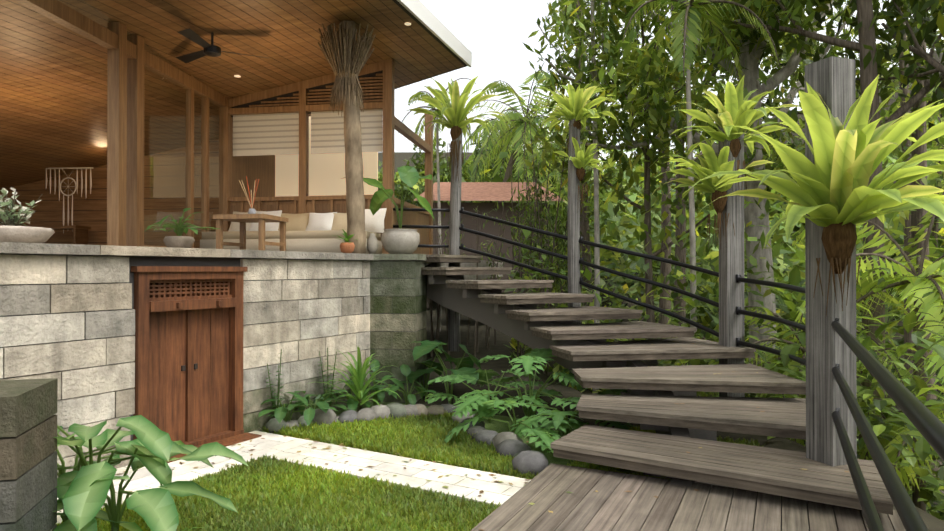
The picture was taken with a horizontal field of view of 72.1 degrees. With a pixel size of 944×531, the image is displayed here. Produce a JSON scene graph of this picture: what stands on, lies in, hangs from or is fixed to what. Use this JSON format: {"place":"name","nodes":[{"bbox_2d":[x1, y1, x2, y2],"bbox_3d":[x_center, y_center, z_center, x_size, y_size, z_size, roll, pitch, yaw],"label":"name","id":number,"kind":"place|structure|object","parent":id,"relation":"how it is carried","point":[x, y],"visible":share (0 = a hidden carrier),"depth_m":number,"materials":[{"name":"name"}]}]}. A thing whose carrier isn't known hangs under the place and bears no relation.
{"place":"outdoors","nodes":[
{"label":"outdoors","id":0,"kind":"place"},
{"bbox_2d":[0,378,57,530],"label":"dark pillar","id":1,"kind":"structure","parent":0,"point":[28,458],"depth_m":3.05,"materials":[{"name":"grey stone"}]},
{"bbox_2d":[14,0,432,254],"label":"pavilion","id":2,"kind":"object","parent":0,"point":[128,62],"depth_m":9.40,"materials":[{"name":"brown wood"}]},
{"bbox_2d":[0,0,463,189],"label":"ceiling","id":3,"kind":"structure","parent":0,"point":[258,63],"depth_m":8.72,"materials":[{"name":"brown wood"}]},
{"bbox_2d":[46,167,92,232],"bbox_3d":[-7.218,-1.167,11.598,1.000,1.186,0.030,0,0,9],"label":"dreamcatcher","id":4,"kind":"object","parent":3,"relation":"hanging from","point":[76,182],"visible":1,"depth_m":11.59,"materials":[{"name":"beige wood"}]},
{"bbox_2d":[175,28,266,62],"bbox_3d":[-3.170,-2.723,7.867,1.248,0.283,1.135,0,0,-1],"label":"fan","id":5,"kind":"object","parent":3,"relation":"attached to","point":[211,50],"visible":1,"depth_m":7.92},
{"bbox_2d":[0,0,471,187],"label":"roof","id":6,"kind":"structure","parent":3,"relation":"attached to","point":[428,21],"depth_m":8.90,"materials":[{"name":"white"}]},
{"bbox_2d":[234,22,410,77],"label":"recessed ceiling lights","id":7,"kind":"object","parent":3,"relation":"attached to","point":[406,23],"visible":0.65,"depth_m":8.65,"materials":[{"name":"beige"}]},
{"bbox_2d":[56,431,530,523],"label":"path","id":8,"kind":"structure","parent":0,"point":[415,473],"depth_m":5.41,"materials":[{"name":"tile"}]},
{"bbox_2d":[57,411,764,530],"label":"grass","id":9,"kind":"structure","parent":0,"point":[264,493],"depth_m":4.85,"materials":[{"name":"green plant"}]},
{"bbox_2d":[261,401,575,464],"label":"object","id":10,"kind":"structure","parent":0,"point":[497,426],"depth_m":6.88,"materials":[{"name":"grey stone"}]},
{"bbox_2d":[52,340,635,530],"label":"garden plants","id":11,"kind":"object","parent":10,"relation":"on","point":[82,495],"visible":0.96,"depth_m":5.40,"materials":[{"name":"green plant"}]},
{"bbox_2d":[265,403,548,474],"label":"river rocks","id":12,"kind":"object","parent":10,"relation":"on","point":[526,459],"visible":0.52,"depth_m":6.71,"materials":[{"name":"grey stone"}]},
{"bbox_2d":[114,279,849,530],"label":"litter","id":13,"kind":"object","parent":10,"relation":"on","point":[481,491],"visible":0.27,"depth_m":5.43,"materials":[{"name":"brown plant"}]},
{"bbox_2d":[362,260,502,279],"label":"terrace","id":14,"kind":"structure","parent":0,"point":[483,263],"depth_m":12.72,"materials":[{"name":"tile"}]},
{"bbox_2d":[0,70,382,247],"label":"wall","id":15,"kind":"structure","parent":14,"relation":"on","point":[277,135],"depth_m":11.60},
{"bbox_2d":[0,208,419,253],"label":"plant pots","id":16,"kind":"object","parent":14,"relation":"on","point":[400,241],"visible":0.77,"depth_m":8.12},
{"bbox_2d":[0,166,433,243],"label":"terrace plants","id":17,"kind":"object","parent":16,"relation":"on","point":[409,176],"visible":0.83,"depth_m":7.62,"materials":[{"name":"green plant"}]},
{"bbox_2d":[213,214,288,250],"bbox_3d":[-2.585,-0.365,7.625,0.620,0.425,0.620,0,0,9],"label":"coffee table","id":18,"kind":"object","parent":14,"relation":"on","point":[244,219],"visible":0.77,"depth_m":7.42,"materials":[{"name":"brown wood"}]},
{"bbox_2d":[200,208,386,253],"bbox_3d":[-2.529,-0.490,9.340,2.508,0.696,0.932,0,0,9],"label":"sofa","id":19,"kind":"object","parent":14,"relation":"on","point":[310,232],"visible":0.52,"depth_m":9.07,"materials":[{"name":"fabric"}]},
{"bbox_2d":[436,0,854,393],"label":"tree trunks","id":20,"kind":"object","parent":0,"point":[752,83],"visible":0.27,"depth_m":11.00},
{"bbox_2d":[367,48,943,530],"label":"ground","id":21,"kind":"structure","parent":0,"point":[503,364],"depth_m":11.99,"materials":[{"name":"soil"}]},
{"bbox_2d":[0,242,426,477],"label":"stone wall","id":22,"kind":"structure","parent":21,"relation":"on","point":[67,315],"depth_m":6.61,"materials":[{"name":"grey stone"}]},
{"bbox_2d":[130,266,261,462],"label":"door","id":23,"kind":"structure","parent":22,"relation":"in","point":[196,317],"depth_m":6.09,"materials":[{"name":"brown wood"}]},
{"bbox_2d":[339,20,365,253],"bbox_3d":[-1.542,-1.825,8.314,0.378,3.459,0.240,0,0,14],"label":"palm trunk","id":24,"kind":"object","parent":22,"relation":"on","point":[355,204],"visible":0.67,"depth_m":8.22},
{"bbox_2d":[318,20,374,116],"bbox_3d":[-1.605,-2.499,8.330,0.709,1.103,0.671,0,0,39],"label":"bundle","id":25,"kind":"object","parent":24,"relation":"attached to","point":[352,62],"visible":0.96,"depth_m":8.19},
{"bbox_2d":[414,182,564,292],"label":"building","id":26,"kind":"structure","parent":21,"relation":"on","point":[485,191],"depth_m":19.51,"materials":[{"name":"brown wood"}]},
{"bbox_2d":[448,118,581,375],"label":"wooden posts","id":27,"kind":"object","parent":21,"relation":"on","point":[573,232],"visible":0.67,"depth_m":8.61,"materials":[{"name":"grey wood"}]},
{"bbox_2d":[447,120,860,314],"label":"fern root bases","id":28,"kind":"object","parent":27,"relation":"attached to","point":[839,240],"visible":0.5,"depth_m":4.37,"materials":[{"name":"brown plant"}]},
{"bbox_2d":[396,75,943,248],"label":"bird's nest ferns","id":29,"kind":"object","parent":27,"relation":"attached to","point":[829,188],"visible":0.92,"depth_m":4.27,"materials":[{"name":"green plant"}]},
{"bbox_2d":[426,262,694,489],"bbox_3d":[0.985,0.982,7.089,1.838,2.075,5.481,0,0,-25],"label":"stringer","id":30,"kind":"object","parent":21,"relation":"on","point":[466,302],"visible":0.33,"depth_m":7.87,"materials":[{"name":"grey"}]},
{"bbox_2d":[424,254,481,262],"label":"tread","id":31,"kind":"object","parent":30,"relation":"on","point":[437,258],"visible":0.56,"depth_m":8.96,"materials":[{"name":"grey"}]},
{"bbox_2d":[421,267,511,274],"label":"tread","id":32,"kind":"object","parent":30,"relation":"on","point":[465,270],"visible":0.88,"depth_m":8.54,"materials":[{"name":"grey"}]},
{"bbox_2d":[445,279,553,288],"bbox_3d":[0.312,0.243,8.537,1.220,0.100,0.956,0,0,-43],"label":"tread","id":33,"kind":"object","parent":30,"relation":"on","point":[490,284],"visible":1,"depth_m":8.23,"materials":[{"name":"grey wood"}]},
{"bbox_2d":[478,292,594,304],"bbox_3d":[0.747,0.411,8.162,1.260,0.100,0.956,0,0,-36],"label":"tread","id":34,"kind":"object","parent":30,"relation":"on","point":[530,298],"visible":1,"depth_m":7.87,"materials":[{"name":"grey"}]},
{"bbox_2d":[505,306,642,321],"bbox_3d":[1.157,0.579,7.788,1.433,0.100,0.979,0,0,-27],"label":"tread","id":35,"kind":"object","parent":30,"relation":"on","point":[574,313],"visible":1,"depth_m":7.51,"materials":[{"name":"grey"}]},
{"bbox_2d":[530,321,695,339],"bbox_3d":[1.527,0.746,7.407,1.658,0.100,1.048,0,0,-20],"label":"tread","id":36,"kind":"object","parent":30,"relation":"on","point":[630,330],"visible":1,"depth_m":7.12,"materials":[{"name":"grey"}]},
{"bbox_2d":[550,337,755,360],"bbox_3d":[1.854,0.914,7.032,1.959,0.100,1.163,0,0,-17],"label":"tread","id":37,"kind":"object","parent":30,"relation":"on","point":[668,348],"visible":0.92,"depth_m":6.72,"materials":[{"name":"grey"}]},
{"bbox_2d":[572,363,805,394],"bbox_3d":[1.971,1.080,6.232,1.940,0.100,1.197,0,0,-1],"label":"tread","id":38,"kind":"object","parent":30,"relation":"on","point":[740,378],"visible":0.94,"depth_m":5.93,"materials":[{"name":"grey"}]},
{"bbox_2d":[576,394,805,439],"bbox_3d":[1.912,1.246,5.525,1.980,0.100,1.198,0,0,15],"label":"tread","id":39,"kind":"object","parent":30,"relation":"on","point":[782,417],"visible":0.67,"depth_m":5.35,"materials":[{"name":"grey"}]},
{"bbox_2d":[550,424,893,514],"bbox_3d":[1.734,1.411,4.693,2.220,0.100,0.815,0,0,32],"label":"tread","id":40,"kind":"object","parent":30,"relation":"on","point":[775,471],"visible":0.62,"depth_m":4.50,"materials":[{"name":"grey"}]},
{"bbox_2d":[378,0,943,397],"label":"jungle leaves","id":41,"kind":"object","parent":21,"relation":"on","point":[498,153],"visible":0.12,"depth_m":29.20,"materials":[{"name":"green plant"}]},
{"bbox_2d":[393,207,943,530],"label":"rails","id":42,"kind":"object","parent":21,"relation":"on","point":[927,423],"visible":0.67,"depth_m":3.31,"materials":[{"name":"black metal"}]},
{"bbox_2d":[471,463,905,530],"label":"deck","id":43,"kind":"structure","parent":21,"relation":"on","point":[611,504],"depth_m":4.06,"materials":[{"name":"grey"}]},
{"bbox_2d":[672,391,734,489],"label":"stair supports","id":44,"kind":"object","parent":21,"relation":"on","point":[703,434],"depth_m":5.42,"materials":[{"name":"wood"}]},
{"bbox_2d":[718,56,856,506],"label":"wooden posts","id":45,"kind":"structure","parent":21,"relation":"on","point":[830,80],"depth_m":4.49,"materials":[{"name":"grey wood"}]},
{"bbox_2d":[382,0,943,171],"label":"sky","id":46,"kind":"structure","parent":0,"point":[494,31],"materials":[{"name":"white"}]},
{"bbox_2d":[398,0,943,521],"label":"jungle","id":47,"kind":"object","parent":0,"point":[634,66],"depth_m":10.25,"materials":[{"name":"green plant"}]}
]}

